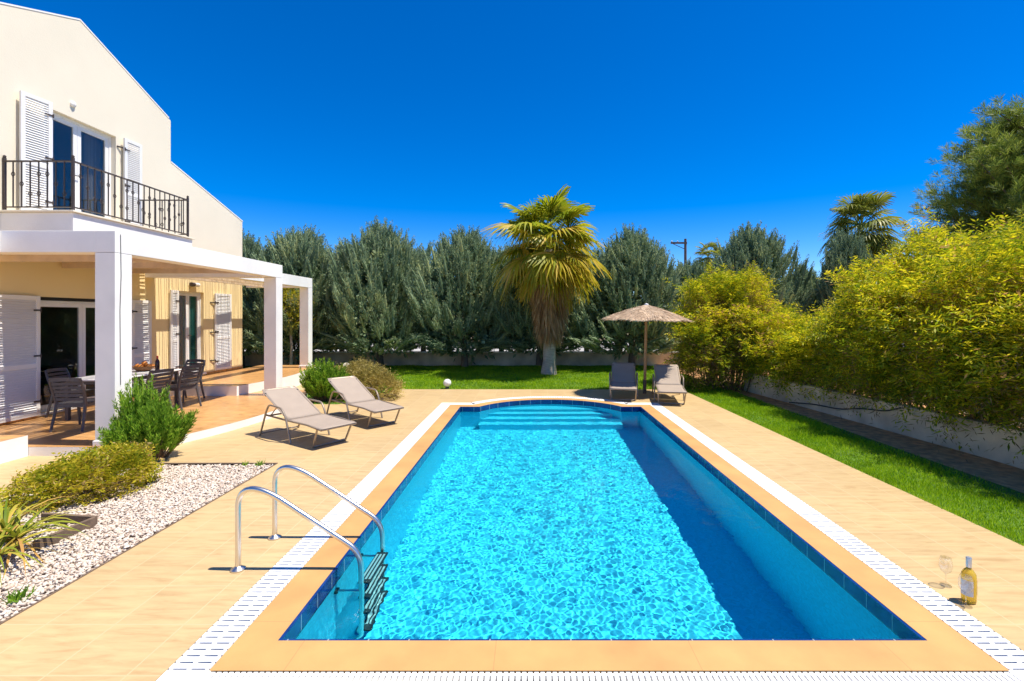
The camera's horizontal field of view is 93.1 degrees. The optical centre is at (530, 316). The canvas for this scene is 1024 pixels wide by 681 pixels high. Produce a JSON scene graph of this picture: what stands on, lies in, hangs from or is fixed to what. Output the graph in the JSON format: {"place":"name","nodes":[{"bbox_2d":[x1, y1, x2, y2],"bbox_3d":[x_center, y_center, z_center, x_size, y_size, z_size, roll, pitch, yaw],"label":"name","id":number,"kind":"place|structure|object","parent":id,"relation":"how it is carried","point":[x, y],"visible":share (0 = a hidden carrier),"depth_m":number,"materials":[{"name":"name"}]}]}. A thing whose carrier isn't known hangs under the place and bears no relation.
{"place":"outdoors","nodes":[
{"label":"outdoors","id":0,"kind":"place"},
{"bbox_2d":[0,463,272,622],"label":"gravel","id":1,"kind":"structure","parent":0,"point":[197,492],"depth_m":4.71,"materials":[{"name":"white gravel"}]},
{"bbox_2d":[0,584,35,604],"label":"weed tuft","id":2,"kind":"object","parent":1,"relation":"on","point":[14,597],"visible":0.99,"depth_m":3.42,"materials":[{"name":"green plant"}]},
{"bbox_2d":[0,494,91,586],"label":"strap leaf plant","id":3,"kind":"object","parent":1,"relation":"on","point":[12,531],"visible":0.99,"depth_m":4.13,"materials":[{"name":"green plant"}]},
{"bbox_2d":[32,512,97,550],"bbox_3d":[-4.475,1.960,4.427,0.623,0.100,0.541,0,0,8],"label":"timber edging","id":4,"kind":"object","parent":1,"relation":"on","point":[91,521],"visible":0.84,"depth_m":4.52,"materials":[{"name":"brown wood"}]},
{"bbox_2d":[0,438,164,516],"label":"golden shrub","id":5,"kind":"object","parent":1,"relation":"on","point":[81,471],"visible":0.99,"depth_m":5.28,"materials":[{"name":"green plant"}]},
{"bbox_2d":[0,463,277,624],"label":"bed edging","id":6,"kind":"object","parent":1,"relation":"on","point":[35,603],"visible":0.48,"depth_m":4.58,"materials":[{"name":"grey stone"}]},
{"bbox_2d":[244,341,655,350],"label":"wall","id":7,"kind":"structure","parent":0,"point":[496,349],"depth_m":30.21,"materials":[{"name":"concrete"}]},
{"bbox_2d":[0,385,1023,680],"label":"pool deck","id":8,"kind":"structure","parent":0,"point":[156,607],"depth_m":4.39,"materials":[{"name":"tile"}]},
{"bbox_2d":[0,435,27,463],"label":"side platform riser","id":9,"kind":"object","parent":8,"relation":"on","point":[13,449],"visible":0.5,"depth_m":6.75,"materials":[{"name":"white paint"}]},
{"bbox_2d":[0,435,25,441],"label":"side platform","id":10,"kind":"structure","parent":9,"relation":"on","point":[4,437],"depth_m":6.87,"materials":[{"name":"tile"}]},
{"bbox_2d":[0,2,242,425],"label":"house","id":11,"kind":"structure","parent":8,"relation":"on","point":[97,157],"depth_m":10.15,"materials":[{"name":"paint"}]},
{"bbox_2d":[40,367,76,395],"bbox_3d":[-11.025,1.300,10.000,1.150,0.900,2.400,0,0,0],"label":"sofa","id":12,"kind":"object","parent":11,"relation":"in","point":[44,388],"visible":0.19,"depth_m":11.00,"materials":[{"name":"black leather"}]},
{"bbox_2d":[40,297,94,411],"bbox_3d":[-9.195,0.715,9.960,0.130,2.166,1.976,0,0,0],"label":"sliding door","id":13,"kind":"structure","parent":11,"relation":"in","point":[44,301],"depth_m":9.89,"materials":[{"name":"white paint"}]},
{"bbox_2d":[70,101,76,106],"bbox_3d":[-9.075,-4.220,9.630,0.050,0.110,0.110,0,0,0],"label":"wall lamp","id":14,"kind":"object","parent":11,"relation":"attached to","point":[72,103],"visible":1,"depth_m":9.60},
{"bbox_2d":[44,110,110,218],"bbox_3d":[-9.216,-2.895,9.855,0.108,2.106,1.566,0,0,0],"label":"balcony door","id":15,"kind":"structure","parent":11,"relation":"in","point":[76,128],"depth_m":9.93,"materials":[{"name":"white paint"}]},
{"bbox_2d":[179,291,200,374],"bbox_3d":[-9.196,0.440,13.000,0.108,2.216,0.996,0,0,0],"label":"french door","id":16,"kind":"structure","parent":11,"relation":"in","point":[186,295],"depth_m":13.03,"materials":[{"name":"white paint"}]},
{"bbox_2d":[189,282,199,286],"bbox_3d":[-9.037,-0.860,13.050,0.123,0.110,0.300,0,0,0],"label":"wall lamp","id":17,"kind":"object","parent":11,"relation":"attached to","point":[192,284],"visible":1,"depth_m":12.98,"materials":[{"name":"metal"}]},
{"bbox_2d":[97,373,199,459],"bbox_3d":[-5.353,1.403,6.825,1.173,1.211,1.134,0,0,0],"label":"rosemary shrub","id":18,"kind":"object","parent":8,"relation":"on","point":[148,417],"visible":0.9,"depth_m":6.74,"materials":[{"name":"green plant"}]},
{"bbox_2d":[28,394,306,455],"bbox_3d":[-7.101,1.960,9.775,3.998,0.179,5.650,0,0,0],"label":"terrace riser","id":19,"kind":"object","parent":8,"relation":"on","point":[48,451],"visible":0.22,"depth_m":7.91,"materials":[{"name":"white paint"}]},
{"bbox_2d":[0,390,305,446],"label":"terrace","id":20,"kind":"structure","parent":19,"relation":"on","point":[216,411],"depth_m":8.71,"materials":[{"name":"tile"}]},
{"bbox_2d":[44,368,94,417],"bbox_3d":[-8.738,1.429,9.246,0.650,0.891,0.510,0,0,-6],"label":"garden chair","id":21,"kind":"object","parent":20,"relation":"on","point":[88,391],"visible":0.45,"depth_m":9.19,"materials":[{"name":"plastic"}]},
{"bbox_2d":[49,378,94,431],"bbox_3d":[-7.546,1.429,8.112,0.510,0.891,0.650,0,0,-6],"label":"garden chair","id":22,"kind":"object","parent":20,"relation":"on","point":[84,402],"visible":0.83,"depth_m":7.88,"materials":[{"name":"plastic"}]},
{"bbox_2d":[65,369,180,420],"bbox_3d":[-7.950,1.498,9.550,0.900,0.745,1.800,0,0,0],"label":"dining table","id":23,"kind":"object","parent":20,"relation":"on","point":[88,379],"visible":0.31,"depth_m":9.27,"materials":[{"name":"white paint"}]},
{"bbox_2d":[132,366,154,371],"bbox_3d":[-7.980,1.073,10.000,0.380,0.100,0.380,0,0,0],"label":"fruit basket","id":24,"kind":"object","parent":23,"relation":"on","point":[141,369],"visible":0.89,"depth_m":9.89,"materials":[{"name":"wicker"}]},
{"bbox_2d":[155,356,159,369],"bbox_3d":[-7.680,0.964,9.980,0.078,0.318,0.078,0,0,0],"label":"wine bottle","id":25,"kind":"object","parent":23,"relation":"on","point":[157,364],"visible":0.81,"depth_m":9.96,"materials":[{"name":"black glass"}]},
{"bbox_2d":[132,368,173,405],"bbox_3d":[-7.183,1.429,9.142,0.650,0.891,0.510,0,0,12],"label":"garden chair","id":26,"kind":"object","parent":20,"relation":"on","point":[171,373],"visible":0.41,"depth_m":9.10,"materials":[{"name":"plastic"}]},
{"bbox_2d":[0,231,311,445],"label":"pergola","id":27,"kind":"object","parent":20,"relation":"on","point":[115,259],"visible":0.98,"depth_m":7.29,"materials":[{"name":"white paint"}]},
{"bbox_2d":[157,364,201,409],"bbox_3d":[-7.162,1.429,9.915,0.650,0.891,0.510,0,0,8],"label":"garden chair","id":28,"kind":"object","parent":20,"relation":"on","point":[179,387],"visible":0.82,"depth_m":9.83,"materials":[{"name":"plastic"}]},
{"bbox_2d":[165,359,205,402],"bbox_3d":[-7.745,1.429,10.888,0.510,0.891,0.650,0,0,8],"label":"garden chair","id":29,"kind":"object","parent":20,"relation":"on","point":[201,374],"visible":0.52,"depth_m":11.10,"materials":[{"name":"plastic"}]},
{"bbox_2d":[154,369,315,395],"bbox_3d":[-7.880,1.845,13.910,2.440,0.409,4.980,0,0,0],"label":"terrace riser","id":30,"kind":"object","parent":8,"relation":"on","point":[291,380],"visible":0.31,"depth_m":11.42,"materials":[{"name":"white paint"}]},
{"bbox_2d":[153,365,312,385],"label":"terrace","id":31,"kind":"structure","parent":30,"relation":"on","point":[248,375],"depth_m":13.26,"materials":[{"name":"tile"}]},
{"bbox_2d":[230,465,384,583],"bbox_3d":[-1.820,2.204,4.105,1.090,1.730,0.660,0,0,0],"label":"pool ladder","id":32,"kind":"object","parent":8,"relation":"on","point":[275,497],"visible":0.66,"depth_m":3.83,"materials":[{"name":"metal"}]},
{"bbox_2d":[259,386,356,447],"bbox_3d":[-3.671,1.623,7.970,1.785,0.767,0.729,0,0,34],"label":"sun lounger","id":33,"kind":"object","parent":8,"relation":"on","point":[293,404],"visible":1,"depth_m":8.06,"materials":[{"name":"beige fabric"}]},
{"bbox_2d":[326,376,403,426],"bbox_3d":[-3.220,1.623,9.374,1.785,0.767,0.730,0,0,41],"label":"sun lounger","id":34,"kind":"object","parent":8,"relation":"on","point":[353,391],"visible":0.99,"depth_m":9.51,"materials":[{"name":"beige fabric"}]},
{"bbox_2d":[168,396,1020,669],"bbox_3d":[0.445,2.018,7.325,5.000,0.035,9.680,0,0,0],"label":"drain channel","id":35,"kind":"object","parent":8,"relation":"on","point":[515,397],"visible":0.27,"depth_m":3.52,"materials":[{"name":"grey"}]},
{"bbox_2d":[156,670,210,680],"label":"drain corner plate","id":36,"kind":"object","parent":35,"relation":"on","point":[184,675],"visible":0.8,"depth_m":2.69,"materials":[{"name":"white plastic"}]},
{"bbox_2d":[169,405,449,669],"bbox_3d":[-1.935,2.013,6.870,0.236,0.034,8.254,0,0,0],"label":"drain grating","id":37,"kind":"object","parent":35,"relation":"on","point":[209,648],"visible":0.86,"depth_m":3.71,"materials":[{"name":"white plastic"}]},
{"bbox_2d":[440,396,659,404],"bbox_3d":[0.445,2.013,11.581,4.996,0.034,1.163,0,0,0],"label":"drain grating","id":38,"kind":"object","parent":35,"relation":"on","point":[483,401],"visible":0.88,"depth_m":11.53,"materials":[{"name":"white plastic"}]},
{"bbox_2d":[204,672,1018,680],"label":"drain grating","id":39,"kind":"object","parent":35,"relation":"on","point":[614,676],"visible":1,"depth_m":2.69,"materials":[{"name":"white plastic"}]},
{"bbox_2d":[651,405,1023,669],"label":"drain grating","id":40,"kind":"object","parent":35,"relation":"on","point":[1004,652],"visible":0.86,"depth_m":3.82,"materials":[{"name":"white plastic"}]},
{"bbox_2d":[1008,670,1023,680],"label":"drain corner plate","id":41,"kind":"object","parent":35,"relation":"on","point":[1018,675],"visible":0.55,"depth_m":2.70,"materials":[{"name":"white plastic"}]},
{"bbox_2d":[279,400,925,639],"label":"pool rim tiles","id":42,"kind":"object","parent":8,"relation":"in","point":[902,629],"visible":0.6,"depth_m":4.20,"materials":[{"name":"blue tile"}]},
{"bbox_2d":[209,398,1009,672],"bbox_3d":[0.445,2.027,7.325,4.510,0.066,9.190,0,0,0],"label":"pool coping","id":43,"kind":"object","parent":42,"relation":"on","point":[258,646],"visible":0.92,"depth_m":2.91,"materials":[{"name":"stone"}]},
{"bbox_2d":[609,362,637,400],"bbox_3d":[2.338,1.623,12.188,0.729,0.767,1.785,0,0,11],"label":"sun lounger","id":44,"kind":"object","parent":8,"relation":"on","point":[623,376],"visible":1,"depth_m":12.40,"materials":[{"name":"grey fabric"}]},
{"bbox_2d":[602,303,693,393],"bbox_3d":[2.995,0.825,12.607,2.503,2.350,2.472,1,1,0],"label":"parasol","id":45,"kind":"object","parent":8,"relation":"on","point":[646,312],"visible":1,"depth_m":12.10,"materials":[{"name":"beige fabric"}]},
{"bbox_2d":[652,364,686,404],"bbox_3d":[3.338,1.623,11.688,0.729,0.767,1.785,0,0,11],"label":"sun lounger","id":46,"kind":"object","parent":8,"relation":"on","point":[667,379],"visible":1,"depth_m":11.91,"materials":[{"name":"beige fabric"}]},
{"bbox_2d":[961,556,976,603],"bbox_3d":[3.075,1.843,3.400,0.088,0.312,0.087,0,0,0],"label":"wine bottle","id":47,"kind":"object","parent":8,"relation":"on","point":[968,577],"visible":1,"depth_m":3.38,"materials":[{"name":"yellow glass"}]},
{"bbox_2d":[0,0,1023,294],"label":"sky","id":48,"kind":"structure","parent":0,"point":[696,121],"materials":[{"name":"blue"}]},
{"bbox_2d":[295,404,901,638],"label":"water","id":49,"kind":"structure","parent":0,"point":[548,521],"depth_m":4.30,"materials":[{"name":"blue liquid"}]},
{"bbox_2d":[243,364,1023,545],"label":"lawn ground","id":50,"kind":"structure","parent":0,"point":[1007,490],"depth_m":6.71,"materials":[{"name":"green plant"}]},
{"bbox_2d":[262,274,316,364],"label":"young tree","id":51,"kind":"object","parent":50,"relation":"on","point":[293,320],"visible":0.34,"depth_m":17.43,"materials":[{"name":"green plant"}]},
{"bbox_2d":[299,357,348,401],"bbox_3d":[-4.987,1.492,11.739,1.233,1.073,1.244,0,0,0],"label":"rosemary shrub","id":52,"kind":"object","parent":50,"relation":"on","point":[316,384],"visible":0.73,"depth_m":11.48,"materials":[{"name":"green plant"}]},
{"bbox_2d":[335,356,405,400],"bbox_3d":[-4.061,1.616,12.054,1.593,1.278,2.289,0,0,-43],"label":"golden shrub","id":53,"kind":"object","parent":50,"relation":"on","point":[375,375],"visible":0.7,"depth_m":11.83,"materials":[{"name":"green plant"}]},
{"bbox_2d":[443,379,450,388],"bbox_3d":[-2.320,1.880,13.520,0.220,0.280,0.220,0,0,0],"label":"globe lamp","id":54,"kind":"object","parent":50,"relation":"on","point":[447,383],"visible":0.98,"depth_m":13.45,"materials":[{"name":"glass"}]},
{"bbox_2d":[480,184,611,374],"bbox_3d":[0.616,-1.201,16.722,4.594,6.541,4.416,0,0,0],"label":"fan palm","id":55,"kind":"object","parent":50,"relation":"on","point":[549,277],"visible":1,"depth_m":16.29,"materials":[{"name":"green plant"}]},
{"bbox_2d":[679,366,1023,492],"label":"planting strip","id":56,"kind":"object","parent":50,"relation":"on","point":[1005,475],"visible":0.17,"depth_m":7.39,"materials":[{"name":"soil"}]},
{"bbox_2d":[659,256,802,392],"bbox_3d":[5.591,0.388,14.319,3.880,4.250,4.216,0,0,0],"label":"hedge shrub","id":57,"kind":"object","parent":56,"relation":"on","point":[711,330],"visible":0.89,"depth_m":13.34,"materials":[{"name":"green plant"}]},
{"bbox_2d":[731,299,875,406],"bbox_3d":[6.856,0.898,11.808,3.661,2.659,4.290,0,0,0],"label":"hedge shrub","id":58,"kind":"object","parent":56,"relation":"on","point":[791,354],"visible":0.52,"depth_m":11.48,"materials":[{"name":"green plant"}]},
{"bbox_2d":[744,373,1023,468],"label":"planter wall","id":59,"kind":"structure","parent":56,"relation":"on","point":[920,431],"depth_m":8.09,"materials":[{"name":"grey concrete"}]},
{"bbox_2d":[789,402,900,410],"bbox_3d":[6.141,1.770,9.746,0.061,0.443,2.928,0,0,-7],"label":"garden hose","id":60,"kind":"object","parent":59,"relation":"attached to","point":[846,408],"visible":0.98,"depth_m":9.48,"materials":[{"name":"black rubber"}]},
{"bbox_2d":[793,204,1023,463],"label":"hedge shrub","id":61,"kind":"object","parent":56,"relation":"on","point":[951,343],"visible":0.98,"depth_m":7.60,"materials":[{"name":"green plant"}]},
{"label":"ground","id":62,"kind":"structure","parent":0,"visible":0},
{"bbox_2d":[242,227,296,366],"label":"cypress tree","id":63,"kind":"object","parent":62,"relation":"on","point":[250,243],"visible":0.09,"depth_m":19.13,"materials":[{"name":"green plant"}]},
{"bbox_2d":[242,223,362,364],"bbox_3d":[-9.302,-0.822,19.237,5.496,5.858,5.152,0,0,21],"label":"cypress tree","id":64,"kind":"object","parent":62,"relation":"on","point":[299,253],"visible":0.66,"depth_m":18.16,"materials":[{"name":"green plant"}]},
{"bbox_2d":[324,239,375,350],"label":"cypress tree","id":65,"kind":"object","parent":62,"relation":"on","point":[333,253],"depth_m":22.11,"materials":[{"name":"green plant"}]},
{"bbox_2d":[313,215,427,367],"bbox_3d":[-5.701,-0.926,18.965,5.592,6.067,5.133,0,0,42],"label":"cypress tree","id":66,"kind":"object","parent":62,"relation":"on","point":[374,262],"visible":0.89,"depth_m":17.95,"materials":[{"name":"green plant"}]},
{"bbox_2d":[389,240,468,350],"bbox_3d":[-4.940,-0.707,22.527,5.357,5.628,4.931,0,0,4],"label":"cypress tree","id":67,"kind":"object","parent":62,"relation":"on","point":[428,248],"visible":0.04,"depth_m":22.27,"materials":[{"name":"green plant"}]},
{"bbox_2d":[401,223,521,366],"bbox_3d":[-2.844,-0.791,19.215,4.751,5.797,5.775,0,0,41],"label":"cypress tree","id":68,"kind":"object","parent":62,"relation":"on","point":[467,262],"visible":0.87,"depth_m":18.22,"materials":[{"name":"green plant"}]},
{"bbox_2d":[244,335,715,365],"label":"garden wall","id":69,"kind":"structure","parent":62,"relation":"on","point":[504,358],"depth_m":19.95,"materials":[{"name":"grey concrete"}]},
{"bbox_2d":[468,241,524,350],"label":"cypress tree","id":70,"kind":"object","parent":62,"relation":"on","point":[495,248],"visible":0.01,"depth_m":22.34,"materials":[{"name":"green plant"}]},
{"bbox_2d":[481,237,605,365],"bbox_3d":[0.426,-0.822,19.830,5.497,5.858,4.480,0,0,-22],"label":"cypress tree","id":71,"kind":"object","parent":62,"relation":"on","point":[522,325],"visible":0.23,"depth_m":18.58,"materials":[{"name":"green plant"}]},
{"bbox_2d":[573,244,627,350],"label":"cypress tree","id":72,"kind":"object","parent":62,"relation":"on","point":[597,251],"visible":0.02,"depth_m":22.05,"materials":[{"name":"green plant"}]},
{"bbox_2d":[565,222,690,362],"bbox_3d":[3.906,-0.836,19.150,5.133,5.886,6.263,0,0,38],"label":"cypress tree","id":73,"kind":"object","parent":62,"relation":"on","point":[636,262],"visible":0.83,"depth_m":18.20,"materials":[{"name":"green plant"}]},
{"bbox_2d":[671,239,686,264],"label":"utility pole","id":74,"kind":"object","parent":62,"relation":"on","point":[684,248],"visible":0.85,"depth_m":41.89,"materials":[{"name":"grey metal"}]},
{"bbox_2d":[663,256,715,338],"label":"cypress tree","id":75,"kind":"object","parent":62,"relation":"on","point":[696,268],"visible":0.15,"depth_m":21.28,"materials":[{"name":"green plant"}]},
{"bbox_2d":[694,242,720,273],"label":"fan palm","id":76,"kind":"object","parent":62,"relation":"on","point":[706,260],"visible":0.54,"depth_m":39.60,"materials":[{"name":"green plant"}]},
{"bbox_2d":[709,221,818,315],"bbox_3d":[9.293,-0.969,20.739,4.751,6.152,5.500,0,0,-25],"label":"cypress tree","id":77,"kind":"object","parent":62,"relation":"on","point":[759,249],"visible":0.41,"depth_m":19.47,"materials":[{"name":"green plant"}]},
{"bbox_2d":[782,266,821,307],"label":"cypress tree","id":78,"kind":"object","parent":62,"relation":"on","point":[812,280],"visible":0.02,"depth_m":20.91,"materials":[{"name":"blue plant"}]},
{"bbox_2d":[803,226,881,319],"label":"cypress tree","id":79,"kind":"object","parent":62,"relation":"on","point":[843,249],"visible":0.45,"depth_m":18.68,"materials":[{"name":"green plant"}]},
{"bbox_2d":[817,190,910,268],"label":"fan palm","id":80,"kind":"object","parent":62,"relation":"on","point":[865,205],"visible":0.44,"depth_m":21.85,"materials":[{"name":"green plant"}]},
{"bbox_2d":[888,93,1023,254],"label":"pine tree","id":81,"kind":"object","parent":62,"relation":"on","point":[994,166],"visible":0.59,"depth_m":13.22,"materials":[{"name":"green plant"}]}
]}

